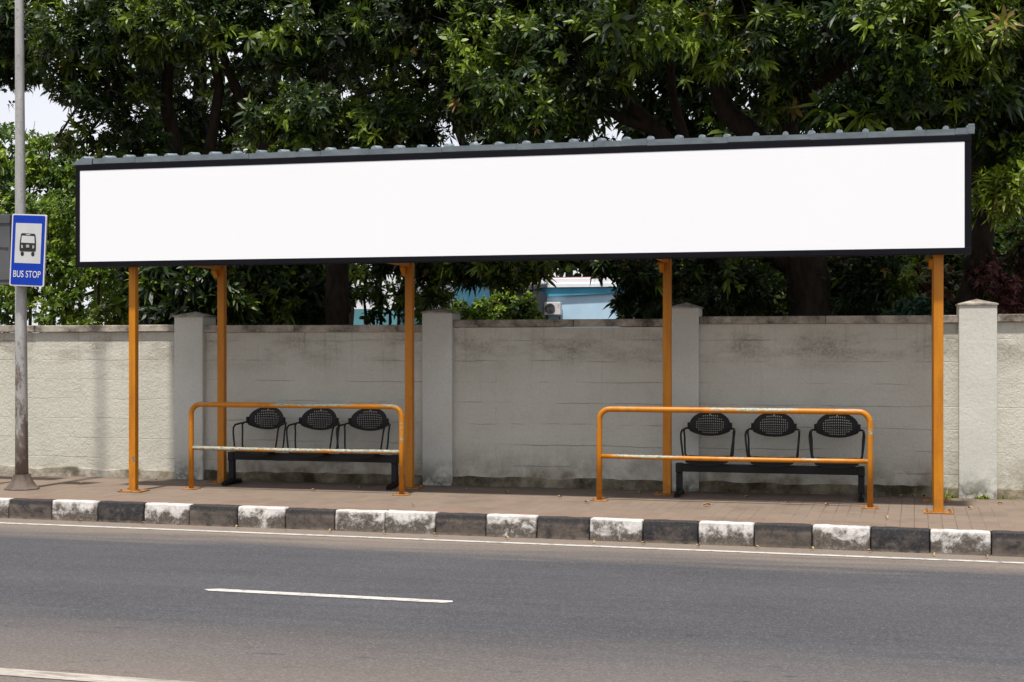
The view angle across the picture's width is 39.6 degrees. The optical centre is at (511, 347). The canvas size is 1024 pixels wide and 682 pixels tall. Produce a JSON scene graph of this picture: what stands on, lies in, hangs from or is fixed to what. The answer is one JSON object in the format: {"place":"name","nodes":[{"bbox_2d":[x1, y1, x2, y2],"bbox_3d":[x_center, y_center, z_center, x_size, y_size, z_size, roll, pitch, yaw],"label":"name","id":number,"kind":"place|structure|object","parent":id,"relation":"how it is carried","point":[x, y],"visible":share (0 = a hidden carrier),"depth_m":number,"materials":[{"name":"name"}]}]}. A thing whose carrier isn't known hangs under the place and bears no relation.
{"place":"outdoors","nodes":[
{"label":"outdoors","id":0,"kind":"place"},
{"bbox_2d":[352,278,453,324],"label":"building","id":1,"kind":"structure","parent":0,"point":[359,310],"depth_m":42.27,"materials":[{"name":"paint"}]},
{"bbox_2d":[0,0,856,332],"label":"sky","id":2,"kind":"structure","parent":0,"point":[46,115],"materials":[{"name":"white"}]},
{"bbox_2d":[447,281,489,327],"bbox_3d":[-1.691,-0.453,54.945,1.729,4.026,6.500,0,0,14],"label":"house","id":3,"kind":"structure","parent":0,"point":[470,298],"depth_m":52.54,"materials":[{"name":"blue paint"}]},
{"bbox_2d":[0,518,1023,681],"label":"road","id":4,"kind":"structure","parent":0,"point":[131,602],"depth_m":9.49,"materials":[{"name":"grey asphalt"}]},
{"bbox_2d":[0,668,190,681],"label":"lane line","id":5,"kind":"object","parent":4,"relation":"on","point":[56,675],"depth_m":7.57,"materials":[{"name":"paint"}]},
{"bbox_2d":[205,589,452,602],"bbox_3d":[-1.320,1.751,10.054,1.900,0.001,0.100,0,0,16],"label":"lane marking","id":6,"kind":"object","parent":4,"relation":"on","point":[334,595],"visible":1,"depth_m":10.05,"materials":[{"name":"paint"}]},
{"bbox_2d":[0,498,1023,556],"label":"kerb","id":7,"kind":"structure","parent":4,"relation":"on","point":[1006,543],"depth_m":13.08,"materials":[{"name":"white paint"}]},
{"bbox_2d":[0,522,1023,563],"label":"edge line","id":8,"kind":"object","parent":4,"relation":"on","point":[528,543],"visible":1,"depth_m":12.71,"materials":[{"name":"paint"}]},
{"bbox_2d":[0,475,1023,530],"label":"pavement","id":9,"kind":"structure","parent":0,"point":[981,514],"depth_m":14.42,"materials":[{"name":"brick"}]},
{"bbox_2d":[4,0,47,490],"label":"bus stop sign","id":10,"kind":"object","parent":9,"relation":"on","point":[28,250],"visible":1,"depth_m":15.62,"materials":[{"name":"grey metal"}]},
{"bbox_2d":[0,214,11,284],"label":"board","id":11,"kind":"object","parent":10,"relation":"attached to","point":[5,234],"visible":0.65,"depth_m":15.97,"materials":[{"name":"grey metal"}]},
{"bbox_2d":[181,402,410,495],"bbox_3d":[-2.355,1.078,15.378,2.634,0.963,0.154,0,0,15],"label":"guard rail","id":12,"kind":"object","parent":9,"relation":"on","point":[397,408],"visible":1,"depth_m":15.34,"materials":[{"name":"orange metal"}]},
{"bbox_2d":[221,408,398,489],"bbox_3d":[-2.247,1.122,16.007,2.024,0.880,0.504,0,0,14],"label":"bench","id":13,"kind":"object","parent":9,"relation":"on","point":[234,456],"visible":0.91,"depth_m":16.07,"materials":[{"name":"black plastic"}]},
{"bbox_2d":[0,299,1023,498],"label":"boundary wall","id":14,"kind":"structure","parent":9,"relation":"on","point":[515,403],"depth_m":15.87,"materials":[{"name":"paint"}]},
{"bbox_2d":[71,124,974,514],"bbox_3d":[-0.051,-0.348,15.059,9.333,3.817,1.626,0,0,14],"label":"bus shelter","id":15,"kind":"object","parent":9,"relation":"on","point":[815,194],"visible":0.99,"depth_m":14.21,"materials":[{"name":"orange paint"}]},
{"bbox_2d":[590,406,878,508],"bbox_3d":[2.186,1.078,14.163,2.851,0.963,0.153,0,0,15],"label":"guard rail","id":16,"kind":"object","parent":9,"relation":"on","point":[868,461],"visible":1,"depth_m":14.12,"materials":[{"name":"orange metal"}]},
{"bbox_2d":[674,413,865,501],"bbox_3d":[2.677,1.122,14.796,1.944,0.880,0.504,0,0,14],"label":"bench","id":17,"kind":"object","parent":9,"relation":"on","point":[784,467],"visible":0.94,"depth_m":14.85,"materials":[{"name":"black plastic"}]},
{"bbox_2d":[943,489,957,497],"bbox_3d":[4.550,1.517,14.787,0.220,0.080,0.156,0,0,4],"label":"weed","id":18,"kind":"object","parent":9,"relation":"on","point":[951,496],"visible":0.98,"depth_m":14.78,"materials":[{"name":"green plant"}]},
{"bbox_2d":[974,494,989,498],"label":"weed","id":19,"kind":"object","parent":9,"relation":"on","point":[983,497],"visible":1,"depth_m":14.67,"materials":[{"name":"green plant"}]},
{"bbox_2d":[486,283,547,318],"bbox_3d":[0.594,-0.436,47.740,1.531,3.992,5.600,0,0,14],"label":"building","id":20,"kind":"structure","parent":0,"point":[542,298],"depth_m":46.01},
{"bbox_2d":[644,519,990,545],"bbox_3d":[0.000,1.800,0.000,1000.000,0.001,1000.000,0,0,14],"label":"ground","id":21,"kind":"structure","parent":0,"point":[870,527],"depth_m":13.85,"materials":[{"name":"grey concrete"}]},
{"label":"yard","id":22,"kind":"structure","parent":0,"visible":0},
{"bbox_2d":[0,122,124,332],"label":"tree","id":23,"kind":"object","parent":22,"relation":"on","point":[43,170],"visible":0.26,"depth_m":27.64,"materials":[{"name":"green plant"}]},
{"bbox_2d":[0,178,125,332],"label":"bush","id":24,"kind":"object","parent":22,"relation":"on","point":[60,215],"visible":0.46,"depth_m":23.12,"materials":[{"name":"green plant"}]},
{"bbox_2d":[67,286,140,324],"bbox_3d":[-5.443,0.345,19.318,1.094,2.442,0.967,0,0,-34],"label":"bush","id":25,"kind":"object","parent":22,"relation":"on","point":[119,315],"visible":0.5,"depth_m":19.28,"materials":[{"name":"green plant"}]},
{"bbox_2d":[0,0,279,160],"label":"broadleaf tree","id":26,"kind":"object","parent":22,"relation":"on","point":[159,53],"visible":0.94,"depth_m":18.50,"materials":[{"name":"green plant"}]},
{"bbox_2d":[50,0,298,154],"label":"evergreen tree","id":27,"kind":"object","parent":22,"relation":"on","point":[201,87],"visible":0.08,"depth_m":24.12,"materials":[{"name":"green plant"}]},
{"bbox_2d":[114,265,264,324],"bbox_3d":[-4.494,0.012,18.816,2.670,3.110,1.444,0,0,37],"label":"bush","id":28,"kind":"object","parent":22,"relation":"on","point":[166,294],"visible":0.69,"depth_m":18.27,"materials":[{"name":"green plant"}]},
{"bbox_2d":[91,266,349,324],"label":"tree","id":29,"kind":"object","parent":22,"relation":"on","point":[275,323],"depth_m":62.10,"materials":[{"name":"green plant"}]},
{"bbox_2d":[206,264,356,324],"bbox_3d":[-3.359,-0.051,20.459,2.350,3.243,1.911,0,0,14],"label":"bush","id":30,"kind":"object","parent":22,"relation":"on","point":[293,294],"visible":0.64,"depth_m":20.02,"materials":[{"name":"green plant"}]},
{"bbox_2d":[249,2,447,324],"bbox_3d":[-2.480,-3.712,24.145,4.829,10.596,3.709,0,0,14],"label":"evergreen tree","id":31,"kind":"object","parent":22,"relation":"on","point":[359,85],"visible":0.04,"depth_m":24.14,"materials":[{"name":"green plant"}]},
{"bbox_2d":[205,0,561,324],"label":"broadleaf tree","id":32,"kind":"object","parent":22,"relation":"on","point":[302,115],"visible":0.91,"depth_m":17.60,"materials":[{"name":"green plant"}]},
{"bbox_2d":[349,263,457,324],"bbox_3d":[-1.675,0.123,20.169,2.152,2.886,0.901,0,0,43],"label":"bush","id":33,"kind":"object","parent":22,"relation":"on","point":[361,274],"visible":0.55,"depth_m":20.11,"materials":[{"name":"green plant"}]},
{"bbox_2d":[447,287,544,327],"bbox_3d":[-0.222,0.291,20.894,1.759,2.554,1.039,0,0,22],"label":"bush","id":34,"kind":"object","parent":22,"relation":"on","point":[497,306],"visible":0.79,"depth_m":20.65,"materials":[{"name":"green plant"}]},
{"bbox_2d":[463,260,580,290],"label":"tree","id":35,"kind":"object","parent":22,"relation":"on","point":[568,266],"depth_m":62.93,"materials":[{"name":"green plant"}]},
{"bbox_2d":[430,0,666,327],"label":"evergreen tree","id":36,"kind":"object","parent":22,"relation":"on","point":[481,136],"visible":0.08,"depth_m":23.45,"materials":[{"name":"green plant"}]},
{"bbox_2d":[530,277,622,318],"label":"house","id":37,"kind":"structure","parent":22,"relation":"on","point":[580,297],"depth_m":46.76,"materials":[{"name":"blue paint"}]},
{"bbox_2d":[545,302,561,318],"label":"air conditioner","id":38,"kind":"object","parent":37,"relation":"attached to","point":[553,308],"visible":0.96,"depth_m":46.67,"materials":[{"name":"grey metal"}]},
{"bbox_2d":[557,260,616,276],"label":"tree","id":39,"kind":"object","parent":22,"relation":"on","point":[576,265],"depth_m":64.62,"materials":[{"name":"green plant"}]},
{"bbox_2d":[433,0,929,318],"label":"broadleaf tree","id":40,"kind":"object","parent":22,"relation":"on","point":[616,39],"visible":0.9,"depth_m":16.77,"materials":[{"name":"green plant"}]},
{"bbox_2d":[615,258,787,318],"bbox_3d":[2.869,-0.133,19.679,2.951,3.405,1.935,0,0,14],"label":"bush","id":41,"kind":"object","parent":22,"relation":"on","point":[710,302],"visible":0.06,"depth_m":19.24,"materials":[{"name":"green plant"}]},
{"bbox_2d":[609,0,842,139],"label":"evergreen tree","id":42,"kind":"object","parent":22,"relation":"on","point":[694,98],"visible":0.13,"depth_m":22.54,"materials":[{"name":"green plant"}]},
{"bbox_2d":[826,254,965,315],"bbox_3d":[4.971,0.007,18.922,2.240,3.125,1.929,0,0,14],"label":"tree","id":43,"kind":"object","parent":22,"relation":"on","point":[924,264],"visible":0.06,"depth_m":18.64,"materials":[{"name":"green plant"}]},
{"bbox_2d":[780,0,1023,314],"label":"broadleaf tree","id":44,"kind":"object","parent":22,"relation":"on","point":[964,50],"visible":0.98,"depth_m":15.19,"materials":[{"name":"green plant"}]},
{"bbox_2d":[798,33,1023,298],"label":"evergreen tree","id":45,"kind":"object","parent":22,"relation":"on","point":[821,124],"visible":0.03,"depth_m":20.98,"materials":[{"name":"green plant"}]},
{"bbox_2d":[882,293,952,315],"bbox_3d":[4.698,0.458,16.662,0.942,2.213,0.575,0,0,34],"label":"bush","id":46,"kind":"object","parent":22,"relation":"on","point":[920,305],"visible":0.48,"depth_m":16.50,"materials":[{"name":"green plant"}]},
{"bbox_2d":[911,224,1023,313],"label":"bush","id":47,"kind":"object","parent":22,"relation":"on","point":[1011,291],"visible":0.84,"depth_m":16.68,"materials":[{"name":"green plant"}]},
{"bbox_2d":[921,221,1023,314],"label":"tree","id":48,"kind":"object","parent":22,"relation":"on","point":[1005,242],"visible":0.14,"depth_m":18.55,"materials":[{"name":"green plant"}]}
]}

